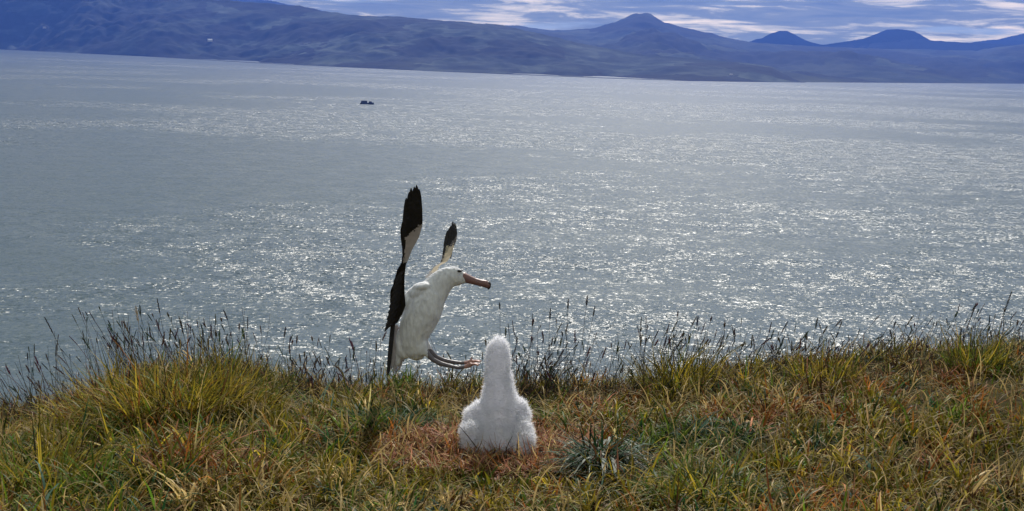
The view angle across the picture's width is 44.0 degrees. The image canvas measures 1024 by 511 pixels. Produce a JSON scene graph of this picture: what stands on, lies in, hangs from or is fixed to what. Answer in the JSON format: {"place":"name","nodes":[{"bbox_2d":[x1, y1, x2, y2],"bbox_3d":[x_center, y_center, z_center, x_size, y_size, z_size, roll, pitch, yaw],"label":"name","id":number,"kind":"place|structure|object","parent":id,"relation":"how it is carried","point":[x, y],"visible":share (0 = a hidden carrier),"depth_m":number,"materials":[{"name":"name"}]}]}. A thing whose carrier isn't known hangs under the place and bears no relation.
{"place":"outdoors","nodes":[
{"label":"outdoors","id":0,"kind":"place"},
{"bbox_2d":[231,0,320,10],"bbox_3d":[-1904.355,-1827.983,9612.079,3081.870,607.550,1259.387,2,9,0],"label":"mountains","id":1,"kind":"structure","parent":0,"point":[265,1],"depth_m":9320.24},
{"bbox_2d":[0,0,805,82],"bbox_3d":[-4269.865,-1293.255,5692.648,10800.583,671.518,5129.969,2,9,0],"label":"hills","id":2,"kind":"structure","parent":0,"point":[268,33],"depth_m":4382.82,"materials":[{"name":"blue"}]},
{"bbox_2d":[384,185,490,375],"bbox_3d":[-0.478,0.142,9.372,0.671,1.466,1.425,6,10,24],"label":"albatross","id":3,"kind":"object","parent":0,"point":[418,307],"visible":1,"depth_m":9.26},
{"bbox_2d":[0,50,1023,406],"bbox_3d":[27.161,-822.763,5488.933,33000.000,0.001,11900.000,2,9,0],"label":"water","id":4,"kind":"structure","parent":0,"point":[270,196],"depth_m":486.42,"materials":[{"name":"grey liquid"}]},
{"bbox_2d":[360,100,373,103],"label":"boat","id":5,"kind":"object","parent":4,"relation":"on","point":[364,102],"visible":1,"depth_m":1332.00,"materials":[{"name":"paint"}]},
{"bbox_2d":[0,324,1023,510],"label":"ground","id":6,"kind":"structure","parent":0,"point":[1003,402],"depth_m":7.67,"materials":[{"name":"green plant"}]},
{"bbox_2d":[44,317,72,376],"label":"seed stalk","id":7,"kind":"object","parent":6,"relation":"on","point":[56,340],"visible":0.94,"depth_m":10.12,"materials":[{"name":"brown plant"}]},
{"bbox_2d":[0,397,162,504],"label":"grass tussock","id":8,"kind":"object","parent":6,"relation":"on","point":[41,455],"depth_m":7.04,"materials":[{"name":"green plant"}]},
{"bbox_2d":[4,343,197,429],"bbox_3d":[-2.844,0.942,8.961,1.361,0.760,1.342,10,12,41],"label":"grass tussock","id":9,"kind":"object","parent":6,"relation":"on","point":[65,409],"depth_m":8.81,"materials":[{"name":"green plant"}]},
{"bbox_2d":[135,306,145,363],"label":"seed stalk","id":10,"kind":"object","parent":6,"relation":"on","point":[137,317],"visible":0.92,"depth_m":10.33,"materials":[{"name":"black plant"}]},
{"bbox_2d":[157,298,169,364],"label":"seed stalk","id":11,"kind":"object","parent":6,"relation":"on","point":[161,322],"visible":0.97,"depth_m":10.14,"materials":[{"name":"black plant"}]},
{"bbox_2d":[44,316,290,435],"bbox_3d":[-2.304,0.860,8.358,1.698,0.812,1.786,2,9,0],"label":"grass tussock","id":12,"kind":"object","parent":6,"relation":"on","point":[146,386],"depth_m":8.27,"materials":[{"name":"green plant"}]},
{"bbox_2d":[178,316,192,368],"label":"seed stalk","id":13,"kind":"object","parent":6,"relation":"on","point":[182,332],"visible":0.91,"depth_m":10.06,"materials":[{"name":"black plant"}]},
{"bbox_2d":[140,335,308,425],"bbox_3d":[-2.035,0.834,8.612,1.352,0.647,1.302,2,9,0],"label":"grass tussock","id":14,"kind":"object","parent":6,"relation":"on","point":[270,394],"depth_m":8.61,"materials":[{"name":"green plant"}]},
{"bbox_2d":[335,388,457,437],"bbox_3d":[-0.700,1.027,8.169,0.863,0.361,0.837,9,11,37],"label":"grass tussock","id":15,"kind":"object","parent":6,"relation":"on","point":[425,421],"depth_m":8.17,"materials":[{"name":"green plant"}]},
{"bbox_2d":[348,409,640,481],"bbox_3d":[-0.112,1.157,7.590,1.847,0.393,1.328,2,9,0],"label":"nest","id":16,"kind":"object","parent":6,"relation":"on","point":[448,436],"visible":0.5,"depth_m":7.41,"materials":[{"name":"plant"}]},
{"bbox_2d":[457,334,538,457],"bbox_3d":[-0.080,0.846,7.585,0.500,0.735,0.515,2,9,0],"label":"albatross chick","id":17,"kind":"object","parent":16,"relation":"on","point":[500,408],"visible":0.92,"depth_m":7.50},
{"bbox_2d":[0,302,1023,429],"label":"seeding grass","id":18,"kind":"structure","parent":6,"relation":"on","point":[552,378],"depth_m":9.87,"materials":[{"name":"plant"}]},
{"bbox_2d":[547,308,550,376],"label":"seed stalk","id":19,"kind":"object","parent":6,"relation":"on","point":[549,330],"visible":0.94,"depth_m":10.17,"materials":[{"name":"plant"}]},
{"bbox_2d":[564,299,568,388],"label":"seed stalk","id":20,"kind":"object","parent":6,"relation":"on","point":[566,337],"visible":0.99,"depth_m":10.05,"materials":[{"name":"brown plant"}]},
{"bbox_2d":[574,295,588,388],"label":"seed stalk","id":21,"kind":"object","parent":6,"relation":"on","point":[587,301],"visible":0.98,"depth_m":10.30,"materials":[{"name":"black plant"}]},
{"bbox_2d":[580,306,595,385],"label":"seed stalk","id":22,"kind":"object","parent":6,"relation":"on","point":[589,335],"visible":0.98,"depth_m":10.37,"materials":[{"name":"brown plant"}]},
{"bbox_2d":[536,408,668,485],"bbox_3d":[0.482,1.172,7.276,0.956,0.704,0.976,2,9,0],"label":"grass tussock","id":23,"kind":"object","parent":6,"relation":"on","point":[600,449],"depth_m":7.18,"materials":[{"name":"green plant"}]},
{"bbox_2d":[606,325,767,398],"bbox_3d":[1.318,0.859,9.869,1.347,0.630,1.240,-3,10,-27],"label":"grass tussock","id":24,"kind":"object","parent":6,"relation":"on","point":[675,378],"depth_m":9.83,"materials":[{"name":"green plant"}]},
{"bbox_2d":[597,429,817,510],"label":"grass tussock","id":25,"kind":"object","parent":6,"relation":"on","point":[734,474],"depth_m":6.66,"materials":[{"name":"green plant"}]},
{"bbox_2d":[644,395,776,454],"bbox_3d":[1.238,1.117,7.885,0.894,0.349,0.902,10,12,41],"label":"grass tussock","id":26,"kind":"object","parent":6,"relation":"on","point":[715,424],"depth_m":7.93,"materials":[{"name":"green plant"}]},
{"bbox_2d":[773,333,884,390],"bbox_3d":[2.339,0.815,9.498,0.859,0.441,0.949,6,10,25],"label":"grass tussock","id":27,"kind":"object","parent":6,"relation":"on","point":[830,369],"depth_m":9.46,"materials":[{"name":"green plant"}]},
{"bbox_2d":[910,316,1022,380],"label":"grass tussock","id":28,"kind":"object","parent":6,"relation":"on","point":[989,352],"depth_m":9.48,"materials":[{"name":"green plant"}]},
{"bbox_2d":[996,291,1011,341],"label":"seed stalk","id":29,"kind":"object","parent":6,"relation":"on","point":[1007,304],"visible":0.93,"depth_m":10.07,"materials":[{"name":"black plant"}]},
{"bbox_2d":[270,0,1023,44],"label":"sky","id":30,"kind":"structure","parent":0,"point":[822,22],"materials":[{"name":"blue"}]},
{"bbox_2d":[504,13,1023,83],"bbox_3d":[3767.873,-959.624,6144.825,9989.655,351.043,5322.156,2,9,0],"label":"hills","id":31,"kind":"structure","parent":0,"point":[646,33],"depth_m":5450.92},
{"bbox_2d":[750,29,1012,50],"bbox_3d":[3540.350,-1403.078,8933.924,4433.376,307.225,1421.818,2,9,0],"label":"mountains","id":32,"kind":"structure","parent":0,"point":[897,39],"depth_m":8516.73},
{"bbox_2d":[971,34,1023,44],"bbox_3d":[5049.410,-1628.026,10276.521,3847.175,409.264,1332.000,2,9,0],"label":"mountains","id":33,"kind":"structure","parent":0,"point":[1016,40],"depth_m":9879.99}
]}

